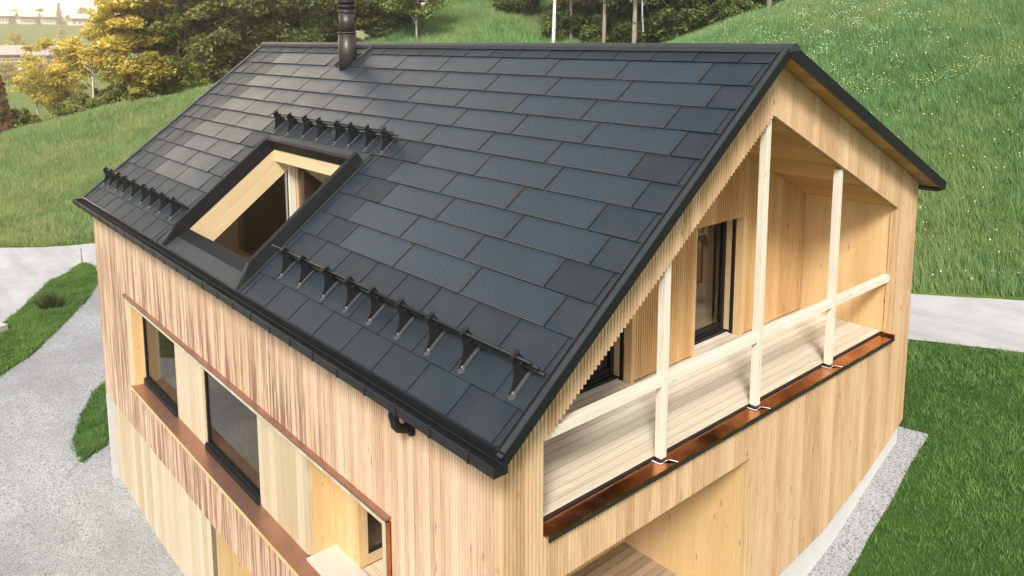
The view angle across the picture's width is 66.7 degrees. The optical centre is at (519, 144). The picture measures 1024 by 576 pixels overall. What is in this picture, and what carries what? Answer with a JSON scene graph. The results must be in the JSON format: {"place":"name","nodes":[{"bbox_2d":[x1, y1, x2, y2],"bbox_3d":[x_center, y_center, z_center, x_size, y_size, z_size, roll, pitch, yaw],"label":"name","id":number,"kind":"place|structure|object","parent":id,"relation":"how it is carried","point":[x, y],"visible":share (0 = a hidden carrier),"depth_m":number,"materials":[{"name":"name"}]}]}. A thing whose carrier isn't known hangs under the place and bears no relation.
{"place":"outdoors","nodes":[
{"label":"outdoors","id":0,"kind":"place"},
{"bbox_2d":[0,261,97,375],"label":"verge ground","id":1,"kind":"structure","parent":0,"point":[48,316],"depth_m":29.14,"materials":[{"name":"green plant"}]},
{"bbox_2d":[0,323,8,332],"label":"concrete block","id":2,"kind":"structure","parent":1,"relation":"on","point":[3,327],"depth_m":27.47,"materials":[{"name":"grey concrete"}]},
{"bbox_2d":[31,285,65,309],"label":"sedge tuft","id":3,"kind":"object","parent":1,"relation":"on","point":[49,300],"visible":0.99,"depth_m":29.74,"materials":[{"name":"green plant"}]},
{"bbox_2d":[76,6,86,13],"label":"valley tree","id":4,"kind":"object","parent":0,"point":[82,10],"visible":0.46,"depth_m":533.24,"materials":[{"name":"yellow plant"}]},
{"bbox_2d":[69,380,109,464],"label":"verge grass","id":5,"kind":"structure","parent":0,"point":[93,441],"depth_m":21.31,"materials":[{"name":"green plant"}]},
{"bbox_2d":[0,285,184,575],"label":"driveway","id":6,"kind":"structure","parent":0,"point":[62,513],"depth_m":18.93,"materials":[{"name":"grey gravel"}]},
{"bbox_2d":[0,0,638,22],"label":"sky","id":7,"kind":"structure","parent":0,"point":[66,6],"materials":[{"name":"white"}]},
{"bbox_2d":[0,244,1023,351],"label":"road","id":8,"kind":"structure","parent":0,"point":[26,274],"depth_m":18.78,"materials":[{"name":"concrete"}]},
{"bbox_2d":[0,0,1023,575],"bbox_3d":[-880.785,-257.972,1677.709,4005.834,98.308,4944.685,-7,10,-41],"label":"ground","id":9,"kind":"structure","parent":0,"point":[30,36],"depth_m":26.68,"materials":[{"name":"green plant"}]},
{"bbox_2d":[0,11,8,23],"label":"farmhouse","id":10,"kind":"object","parent":9,"relation":"on","point":[4,15],"visible":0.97,"depth_m":494.95,"materials":[{"name":"beige"}]},
{"bbox_2d":[0,75,16,132],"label":"conifer","id":11,"kind":"object","parent":9,"relation":"on","point":[4,110],"visible":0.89,"depth_m":56.13,"materials":[{"name":"brown plant"}]},
{"bbox_2d":[0,60,18,84],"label":"valley tree","id":12,"kind":"object","parent":9,"relation":"on","point":[5,66],"visible":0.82,"depth_m":202.32,"materials":[{"name":"yellow plant"}]},
{"bbox_2d":[0,61,20,80],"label":"valley tree","id":13,"kind":"object","parent":9,"relation":"on","point":[15,67],"visible":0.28,"depth_m":215.01,"materials":[{"name":"yellow plant"}]},
{"bbox_2d":[3,31,27,44],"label":"valley tree","id":14,"kind":"object","parent":9,"relation":"on","point":[14,37],"visible":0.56,"depth_m":298.09,"materials":[{"name":"yellow plant"}]},
{"bbox_2d":[8,11,24,22],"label":"farmhouse","id":15,"kind":"object","parent":9,"relation":"on","point":[12,18],"visible":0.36,"depth_m":504.45,"materials":[{"name":"beige paint"}]},
{"bbox_2d":[0,45,33,69],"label":"farmhouse","id":16,"kind":"object","parent":9,"relation":"on","point":[12,53],"visible":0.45,"depth_m":252.35,"materials":[{"name":"beige"}]},
{"bbox_2d":[4,107,41,128],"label":"bush","id":17,"kind":"object","parent":9,"relation":"on","point":[18,115],"visible":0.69,"depth_m":57.27,"materials":[{"name":"green plant"}]},
{"bbox_2d":[14,12,35,23],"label":"farmhouse","id":18,"kind":"object","parent":9,"relation":"on","point":[25,17],"visible":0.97,"depth_m":496.68,"materials":[{"name":"beige"}]},
{"bbox_2d":[6,56,50,116],"bbox_3d":[-37.093,-3.816,60.006,3.598,6.072,3.354,4,8,26],"label":"slender tree","id":19,"kind":"object","parent":9,"relation":"on","point":[33,89],"visible":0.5,"depth_m":59.22,"materials":[{"name":"yellow plant"}]},
{"bbox_2d":[25,11,39,23],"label":"farmhouse","id":20,"kind":"object","parent":9,"relation":"on","point":[37,19],"visible":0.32,"depth_m":506.49,"materials":[{"name":"beige"}]},
{"bbox_2d":[22,113,43,125],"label":"bush","id":21,"kind":"object","parent":9,"relation":"on","point":[34,116],"visible":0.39,"depth_m":58.11,"materials":[{"name":"green plant"}]},
{"bbox_2d":[33,8,44,11],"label":"valley tree","id":22,"kind":"object","parent":9,"relation":"on","point":[39,9],"visible":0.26,"depth_m":534.25,"materials":[{"name":"yellow plant"}]},
{"bbox_2d":[20,36,69,119],"bbox_3d":[-35.480,-4.659,58.093,3.398,6.949,2.944,-3,8,-20],"label":"slender tree","id":23,"kind":"object","parent":9,"relation":"on","point":[57,94],"visible":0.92,"depth_m":57.81,"materials":[{"name":"yellow plant"}]},
{"bbox_2d":[38,12,58,23],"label":"farmhouse","id":24,"kind":"object","parent":9,"relation":"on","point":[47,17],"visible":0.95,"depth_m":503.57,"materials":[{"name":"beige"}]},
{"bbox_2d":[31,46,78,67],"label":"farmhouse","id":25,"kind":"object","parent":9,"relation":"on","point":[37,54],"visible":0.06,"depth_m":250.31,"materials":[{"name":"beige"}]},
{"bbox_2d":[40,71,74,110],"bbox_3d":[-35.885,-3.568,60.681,2.378,4.864,2.061,1,8,5],"label":"slender tree","id":26,"kind":"object","parent":9,"relation":"on","point":[47,93],"visible":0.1,"depth_m":60.15,"materials":[{"name":"yellow plant"}]},
{"bbox_2d":[55,2,64,24],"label":"valley spruce","id":27,"kind":"object","parent":9,"relation":"on","point":[59,20],"visible":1,"depth_m":503.36,"materials":[{"name":"brown plant"}]},
{"bbox_2d":[44,101,76,119],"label":"bush","id":28,"kind":"object","parent":9,"relation":"on","point":[55,112],"visible":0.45,"depth_m":58.01,"materials":[{"name":"green plant"}]},
{"bbox_2d":[54,28,67,40],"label":"valley tree","id":29,"kind":"object","parent":9,"relation":"on","point":[61,31],"visible":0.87,"depth_m":370.08,"materials":[{"name":"yellow plant"}]},
{"bbox_2d":[40,40,97,97],"bbox_3d":[-34.398,-4.772,58.994,3.809,6.429,3.552,-1,8,-10],"label":"slender tree","id":30,"kind":"object","parent":9,"relation":"on","point":[71,65],"visible":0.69,"depth_m":58.18,"materials":[{"name":"yellow plant"}]},
{"bbox_2d":[53,56,91,101],"bbox_3d":[-34.605,-4.139,60.240,2.721,5.733,2.445,2,8,13],"label":"slender tree","id":31,"kind":"object","parent":9,"relation":"on","point":[73,81],"visible":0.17,"depth_m":60.11,"materials":[{"name":"yellow plant"}]},
{"bbox_2d":[62,92,92,115],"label":"bush","id":32,"kind":"object","parent":9,"relation":"on","point":[71,105],"visible":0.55,"depth_m":57.73,"materials":[{"name":"green plant"}]},
{"bbox_2d":[65,13,97,25],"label":"farmhouse","id":33,"kind":"object","parent":9,"relation":"on","point":[73,19],"visible":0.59,"depth_m":496.63,"materials":[{"name":"beige"}]},
{"bbox_2d":[62,22,115,97],"bbox_3d":[-31.684,-5.614,58.109,3.946,7.143,4.232,4,8,25],"label":"slender tree","id":34,"kind":"object","parent":9,"relation":"on","point":[86,53],"visible":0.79,"depth_m":57.17,"materials":[{"name":"yellow plant"}]},
{"bbox_2d":[84,86,120,109],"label":"bush","id":35,"kind":"object","parent":9,"relation":"on","point":[96,100],"visible":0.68,"depth_m":57.97,"materials":[{"name":"green plant"}]},
{"bbox_2d":[90,32,127,102],"bbox_3d":[-30.455,-5.469,58.007,2.864,6.034,2.574,-6,10,-40],"label":"slender tree","id":36,"kind":"object","parent":9,"relation":"on","point":[107,75],"visible":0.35,"depth_m":57.20,"materials":[{"name":"yellow plant"}]},
{"bbox_2d":[0,80,218,247],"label":"meadow grass","id":37,"kind":"structure","parent":9,"relation":"on","point":[114,143],"depth_m":48.42,"materials":[{"name":"green plant"}]},
{"bbox_2d":[99,82,139,104],"bbox_3d":[-29.532,-3.849,58.999,3.330,2.653,3.537,3,8,20],"label":"bush","id":38,"kind":"object","parent":9,"relation":"on","point":[123,92],"visible":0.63,"depth_m":57.95,"materials":[{"name":"green plant"}]},
{"bbox_2d":[85,0,188,97],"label":"broadleaf tree","id":39,"kind":"object","parent":9,"relation":"on","point":[128,74],"visible":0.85,"depth_m":56.52,"materials":[{"name":"plant"}]},
{"bbox_2d":[137,75,181,99],"bbox_3d":[-27.865,-4.278,59.487,3.930,2.948,3.700,5,9,36],"label":"bush","id":40,"kind":"object","parent":9,"relation":"on","point":[156,90],"visible":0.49,"depth_m":58.23,"materials":[{"name":"green plant"}]},
{"bbox_2d":[115,0,240,90],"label":"broadleaf tree","id":41,"kind":"object","parent":9,"relation":"on","point":[212,8],"visible":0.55,"depth_m":58.14,"materials":[{"name":"green plant"}]},
{"bbox_2d":[167,69,208,94],"bbox_3d":[-25.408,-4.652,59.907,3.734,2.801,3.515,-6,10,-38],"label":"bush","id":42,"kind":"object","parent":9,"relation":"on","point":[186,86],"visible":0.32,"depth_m":59.04,"materials":[{"name":"green plant"}]},
{"bbox_2d":[190,66,222,88],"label":"bush","id":43,"kind":"object","parent":9,"relation":"on","point":[206,81],"visible":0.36,"depth_m":58.94,"materials":[{"name":"green plant"}]},
{"bbox_2d":[157,0,278,87],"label":"broadleaf tree","id":44,"kind":"object","parent":9,"relation":"on","point":[235,13],"visible":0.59,"depth_m":58.58,"materials":[{"name":"green plant"}]},
{"bbox_2d":[206,0,308,55],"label":"broadleaf tree","id":45,"kind":"object","parent":9,"relation":"on","point":[280,8],"visible":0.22,"depth_m":60.75,"materials":[{"name":"green plant"}]},
{"bbox_2d":[241,0,304,46],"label":"broadleaf tree","id":46,"kind":"object","parent":9,"relation":"on","point":[271,20],"visible":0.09,"depth_m":61.91,"materials":[{"name":"green plant"}]},
{"bbox_2d":[262,0,358,41],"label":"broadleaf tree","id":47,"kind":"object","parent":9,"relation":"on","point":[310,27],"visible":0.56,"depth_m":61.14,"materials":[{"name":"green plant"}]},
{"bbox_2d":[312,0,377,41],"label":"broadleaf tree","id":48,"kind":"object","parent":9,"relation":"on","point":[361,7],"visible":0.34,"depth_m":63.88,"materials":[{"name":"green plant"}]},
{"bbox_2d":[357,0,420,38],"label":"broadleaf tree","id":49,"kind":"object","parent":9,"relation":"on","point":[385,23],"visible":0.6,"depth_m":65.46,"materials":[{"name":"green plant"}]},
{"bbox_2d":[382,0,451,39],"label":"broadleaf tree","id":50,"kind":"object","parent":9,"relation":"on","point":[416,11],"visible":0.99,"depth_m":60.44,"materials":[{"name":"green plant"}]},
{"bbox_2d":[357,0,652,42],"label":"meadow grass","id":51,"kind":"structure","parent":9,"relation":"on","point":[425,35],"depth_m":64.68,"materials":[{"name":"green plant"}]},
{"bbox_2d":[72,0,946,575],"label":"timber house","id":52,"kind":"structure","parent":9,"relation":"on","point":[402,308],"depth_m":11.10,"materials":[{"name":"wood"}]},
{"bbox_2d":[576,314,634,395],"bbox_3d":[0.949,2.401,10.585,1.450,2.070,0.380,-7,10,-41],"label":"balcony door","id":53,"kind":"structure","parent":52,"relation":"in","point":[619,357],"depth_m":11.05,"materials":[{"name":"black metal"}]},
{"bbox_2d":[691,216,745,356],"bbox_3d":[3.035,2.158,12.414,1.360,2.070,0.380,-7,10,-41],"label":"balcony door","id":54,"kind":"structure","parent":52,"relation":"in","point":[732,231],"depth_m":12.79,"materials":[{"name":"beige wood"}]},
{"bbox_2d":[493,0,542,13],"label":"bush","id":55,"kind":"object","parent":9,"relation":"on","point":[517,5],"visible":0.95,"depth_m":68.30,"materials":[{"name":"green plant"}]},
{"bbox_2d":[551,0,555,42],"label":"birch tree","id":56,"kind":"object","parent":9,"relation":"on","point":[554,22],"visible":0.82,"depth_m":60.04,"materials":[{"name":"white plant"}]},
{"bbox_2d":[539,8,583,39],"bbox_3d":[3.114,-9.663,63.517,3.758,2.923,3.400,-7,10,-41],"label":"undergrowth bush","id":57,"kind":"object","parent":9,"relation":"on","point":[569,20],"visible":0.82,"depth_m":62.75,"materials":[{"name":"green plant"}]},
{"bbox_2d":[556,0,597,39],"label":"spruce tree","id":58,"kind":"object","parent":9,"relation":"on","point":[570,4],"visible":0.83,"depth_m":63.55,"materials":[{"name":"green plant"}]},
{"bbox_2d":[545,0,623,32],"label":"forest tree","id":59,"kind":"object","parent":9,"relation":"on","point":[584,9],"visible":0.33,"depth_m":65.65,"materials":[{"name":"green plant"}]},
{"bbox_2d":[578,11,625,42],"bbox_3d":[6.364,-9.339,63.800,4.134,3.216,3.739,-7,10,-41],"label":"undergrowth bush","id":60,"kind":"object","parent":9,"relation":"on","point":[592,31],"visible":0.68,"depth_m":62.88,"materials":[{"name":"green plant"}]},
{"bbox_2d":[573,0,638,42],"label":"spruce tree","id":61,"kind":"object","parent":9,"relation":"on","point":[603,20],"visible":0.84,"depth_m":61.81,"materials":[{"name":"brown plant"}]},
{"bbox_2d":[605,15,654,42],"bbox_3d":[8.829,-8.790,62.377,4.134,3.216,3.739,4,9,29],"label":"undergrowth bush","id":62,"kind":"object","parent":9,"relation":"on","point":[621,29],"visible":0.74,"depth_m":61.73,"materials":[{"name":"green plant"}]},
{"bbox_2d":[608,0,664,42],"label":"spruce tree","id":63,"kind":"object","parent":9,"relation":"on","point":[634,30],"visible":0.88,"depth_m":60.59,"materials":[{"name":"grey plant"}]},
{"bbox_2d":[641,0,645,31],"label":"birch tree","id":64,"kind":"object","parent":9,"relation":"on","point":[642,5],"visible":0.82,"depth_m":61.83,"materials":[{"name":"white plant"}]},
{"bbox_2d":[607,0,680,42],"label":"forest tree","id":65,"kind":"object","parent":9,"relation":"on","point":[651,8],"visible":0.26,"depth_m":65.90,"materials":[{"name":"green plant"}]},
{"bbox_2d":[644,7,700,42],"bbox_3d":[12.021,-8.813,61.029,4.419,3.800,4.886,1,8,11],"label":"undergrowth bush","id":66,"kind":"object","parent":9,"relation":"on","point":[660,22],"visible":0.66,"depth_m":59.65,"materials":[{"name":"green plant"}]},
{"bbox_2d":[653,0,715,21],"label":"forest tree","id":67,"kind":"object","parent":9,"relation":"on","point":[683,4],"visible":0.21,"depth_m":64.16,"materials":[{"name":"green plant"}]},
{"bbox_2d":[667,4,704,37],"bbox_3d":[13.760,-9.015,60.551,4.886,3.800,4.419,-1,8,-8],"label":"undergrowth bush","id":68,"kind":"object","parent":9,"relation":"on","point":[684,12],"visible":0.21,"depth_m":59.29,"materials":[{"name":"green plant"}]},
{"bbox_2d":[684,4,715,32],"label":"undergrowth bush","id":69,"kind":"object","parent":9,"relation":"on","point":[698,17],"visible":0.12,"depth_m":58.26,"materials":[{"name":"green plant"}]},
{"bbox_2d":[691,0,717,11],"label":"forest tree","id":70,"kind":"object","parent":9,"relation":"on","point":[702,3],"visible":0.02,"depth_m":61.57,"materials":[{"name":"green plant"}]},
{"bbox_2d":[702,1,722,25],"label":"undergrowth bush","id":71,"kind":"object","parent":9,"relation":"on","point":[712,12],"visible":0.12,"depth_m":55.56,"materials":[{"name":"green plant"}]},
{"bbox_2d":[711,0,728,24],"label":"undergrowth bush","id":72,"kind":"object","parent":9,"relation":"on","point":[720,15],"visible":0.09,"depth_m":53.63,"materials":[{"name":"green plant"}]},
{"bbox_2d":[720,0,761,18],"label":"shrub","id":73,"kind":"object","parent":9,"relation":"on","point":[738,7],"visible":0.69,"depth_m":46.46,"materials":[{"name":"green plant"}]},
{"bbox_2d":[721,0,765,19],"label":"undergrowth bush","id":74,"kind":"object","parent":9,"relation":"on","point":[755,2],"visible":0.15,"depth_m":50.12,"materials":[{"name":"green plant"}]},
{"bbox_2d":[766,0,771,7],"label":"spruce tree","id":75,"kind":"object","parent":9,"relation":"on","point":[768,2],"visible":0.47,"depth_m":46.61,"materials":[{"name":"grey plant"}]},
{"bbox_2d":[666,0,1023,297],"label":"meadow grass","id":76,"kind":"structure","parent":9,"relation":"on","point":[775,17],"depth_m":26.93,"materials":[{"name":"green plant"}]},
{"bbox_2d":[675,0,1022,278],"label":"meadow flowers","id":77,"kind":"object","parent":9,"relation":"on","point":[917,86],"visible":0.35,"depth_m":27.44,"materials":[{"name":"white plant"}]},
{"bbox_2d":[681,2,1018,274],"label":"meadow flowers","id":78,"kind":"object","parent":9,"relation":"on","point":[863,46],"visible":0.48,"depth_m":33.16,"materials":[{"name":"beige plant"}]},
{"bbox_2d":[807,426,927,575],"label":"gravel strip","id":79,"kind":"object","parent":9,"relation":"on","point":[840,556],"visible":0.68,"depth_m":12.69,"materials":[{"name":"grey gravel"}]},
{"bbox_2d":[847,338,1023,575],"bbox_3d":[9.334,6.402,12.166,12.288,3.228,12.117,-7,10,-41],"label":"lawn grass","id":80,"kind":"structure","parent":0,"point":[989,357],"depth_m":13.31,"materials":[{"name":"green plant"}]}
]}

